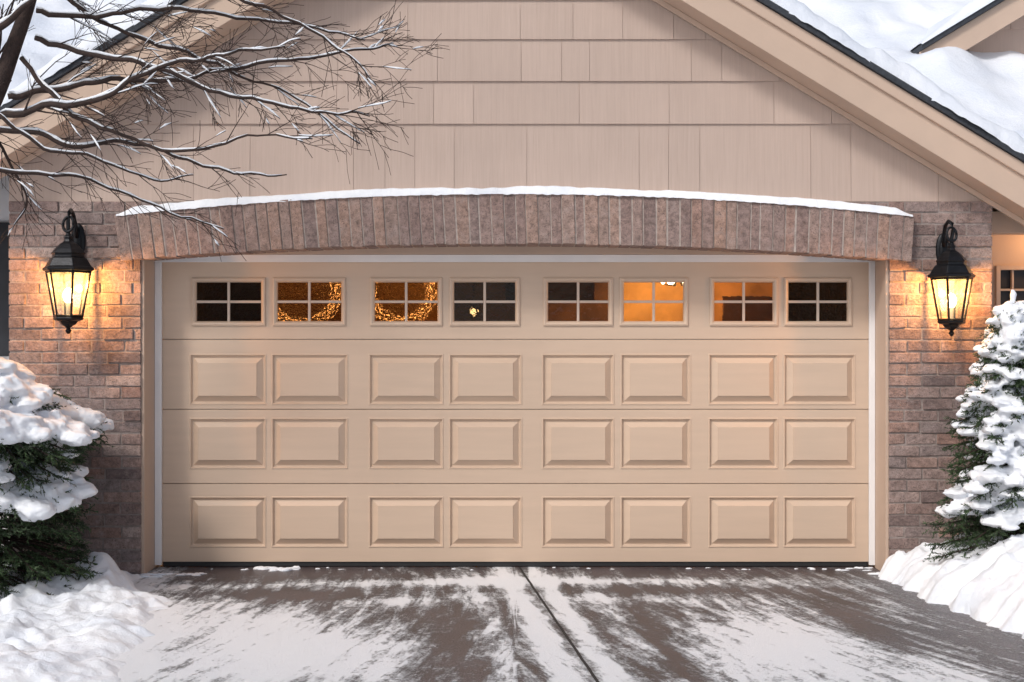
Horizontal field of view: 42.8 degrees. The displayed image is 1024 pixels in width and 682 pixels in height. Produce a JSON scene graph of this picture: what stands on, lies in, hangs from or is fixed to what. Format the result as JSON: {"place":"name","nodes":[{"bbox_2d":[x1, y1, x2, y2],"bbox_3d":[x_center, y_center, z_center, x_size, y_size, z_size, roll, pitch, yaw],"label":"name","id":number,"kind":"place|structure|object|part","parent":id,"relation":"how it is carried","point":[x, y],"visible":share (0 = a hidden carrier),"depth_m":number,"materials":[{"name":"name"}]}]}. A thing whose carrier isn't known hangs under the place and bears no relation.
{"place":"outdoors","nodes":[
{"label":"outdoors","id":0,"kind":"place"},
{"bbox_2d":[114,562,1023,681],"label":"driveway","id":1,"kind":"structure","parent":0,"point":[499,624],"depth_m":7.08,"materials":[{"name":"grey concrete"}]},
{"bbox_2d":[135,566,879,576],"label":"snow crumbs","id":2,"kind":"object","parent":1,"relation":"on","point":[269,568],"visible":0.83,"depth_m":8.87,"materials":[{"name":"white snow"}]},
{"bbox_2d":[518,567,598,681],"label":"driveway joint","id":3,"kind":"object","parent":1,"relation":"on","point":[566,636],"visible":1,"depth_m":7.02,"materials":[{"name":"black concrete"}]},
{"label":"ground","id":4,"kind":"structure","parent":0,"visible":0},
{"bbox_2d":[0,357,114,596],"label":"evergreen bush","id":5,"kind":"object","parent":4,"relation":"on","point":[44,482],"visible":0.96,"depth_m":7.72,"materials":[{"name":"green plant"}]},
{"bbox_2d":[0,552,170,681],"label":"snow bank","id":6,"kind":"structure","parent":4,"relation":"on","point":[87,630],"depth_m":6.90,"materials":[{"name":"white snow"}]},
{"bbox_2d":[0,0,448,261],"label":"bare tree","id":7,"kind":"object","parent":4,"relation":"on","point":[20,14],"visible":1,"depth_m":7.56,"materials":[{"name":"brown plant"}]},
{"bbox_2d":[0,0,1023,573],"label":"brick house","id":8,"kind":"structure","parent":4,"relation":"on","point":[884,138],"depth_m":8.71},
{"bbox_2d":[0,222,9,355],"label":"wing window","id":9,"kind":"structure","parent":8,"relation":"in","point":[4,254],"depth_m":9.47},
{"bbox_2d":[42,208,93,333],"bbox_3d":[-2.882,-0.458,8.513,0.294,0.828,0.366,0,0,30],"label":"wall lantern","id":10,"kind":"object","parent":8,"relation":"attached to","point":[68,253],"depth_m":8.47,"materials":[{"name":"black metal"}]},
{"bbox_2d":[162,262,868,566],"bbox_3d":[0.024,0.501,9.017,4.871,2.111,0.066,0,0,0],"label":"garage door","id":11,"kind":"structure","parent":8,"relation":"attached to","point":[515,414],"depth_m":9.00,"materials":[{"name":"paint"}]},
{"bbox_3d":[-1.953,-0.271,9.000,0.511,0.334,0.028,0,0,0],"label":"window","id":12,"kind":"part","parent":11,"relation":"part of","materials":[{"name":"glass"}]},
{"bbox_3d":[-1.397,-0.271,9.000,0.505,0.334,0.028,0,0,0],"label":"window","id":13,"kind":"part","parent":11,"relation":"part of","materials":[{"name":"glass"}]},
{"bbox_3d":[-0.729,-0.271,9.000,0.499,0.334,0.028,0,0,0],"label":"window","id":14,"kind":"part","parent":11,"relation":"part of","materials":[{"name":"glass"}]},
{"bbox_3d":[-0.188,-0.271,9.000,0.487,0.334,0.028,0,0,0],"label":"window","id":15,"kind":"part","parent":11,"relation":"part of","materials":[{"name":"glass"}]},
{"bbox_2d":[162,483,868,561],"bbox_3d":[0.024,1.253,9.014,4.871,0.538,0.061,0,0,0],"label":"door section","id":16,"kind":"structure","parent":11,"relation":"in","point":[202,522],"depth_m":9.00,"materials":[{"name":"paint"}]},
{"bbox_2d":[162,409,868,482],"bbox_3d":[0.024,0.726,9.014,4.871,0.508,0.061,0,0,0],"label":"door section","id":17,"kind":"structure","parent":11,"relation":"in","point":[199,445],"depth_m":9.00,"materials":[{"name":"paint"}]},
{"bbox_2d":[162,340,868,408],"bbox_3d":[0.024,0.229,9.014,4.871,0.479,0.061,0,0,0],"label":"door section","id":18,"kind":"structure","parent":11,"relation":"in","point":[197,374],"depth_m":9.00,"materials":[{"name":"paint"}]},
{"bbox_2d":[162,262,868,338],"bbox_3d":[0.024,-0.284,9.023,4.871,0.541,0.045,0,0,0],"label":"door section","id":19,"kind":"structure","parent":11,"relation":"in","point":[177,277],"depth_m":9.00,"materials":[{"name":"paint"}]},
{"bbox_2d":[164,339,866,339],"bbox_3d":[0.024,0.718,9.048,4.871,1.612,0.004,0,0,0],"label":"door back","id":20,"kind":"structure","parent":11,"relation":"in","point":[164,339],"depth_m":9.05,"materials":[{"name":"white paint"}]},
{"bbox_3d":[0.456,-0.271,9.000,0.481,0.334,0.028,0,0,0],"label":"window","id":21,"kind":"part","parent":11,"relation":"part of","materials":[{"name":"glass"}]},
{"bbox_3d":[0.976,-0.271,9.000,0.475,0.334,0.028,0,0,0],"label":"window","id":22,"kind":"part","parent":11,"relation":"part of","materials":[{"name":"glass"}]},
{"bbox_3d":[1.597,-0.271,9.000,0.469,0.334,0.028,0,0,0],"label":"window","id":23,"kind":"part","parent":11,"relation":"part of","materials":[{"name":"glass"}]},
{"bbox_3d":[2.109,-0.271,9.000,0.469,0.334,0.028,0,0,0],"label":"window","id":24,"kind":"part","parent":11,"relation":"part of","materials":[{"name":"glass"}]},
{"bbox_2d":[928,219,975,336],"bbox_3d":[2.873,-0.413,8.526,0.273,0.770,0.341,0,0,30],"label":"wall lantern","id":25,"kind":"object","parent":8,"relation":"attached to","point":[951,262],"depth_m":8.48,"materials":[{"name":"black metal"}]},
{"bbox_2d":[995,266,1023,305],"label":"entry window","id":26,"kind":"structure","parent":8,"relation":"in","point":[1007,278],"depth_m":9.54,"materials":[{"name":"beige paint"}]},
{"bbox_2d":[878,531,1023,638],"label":"snow bank","id":27,"kind":"structure","parent":4,"relation":"on","point":[986,586],"depth_m":7.72,"materials":[{"name":"white snow"}]},
{"bbox_2d":[920,290,1023,561],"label":"spruce shrub","id":28,"kind":"object","parent":4,"relation":"on","point":[986,491],"visible":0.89,"depth_m":8.03,"materials":[{"name":"green plant"}]}
]}

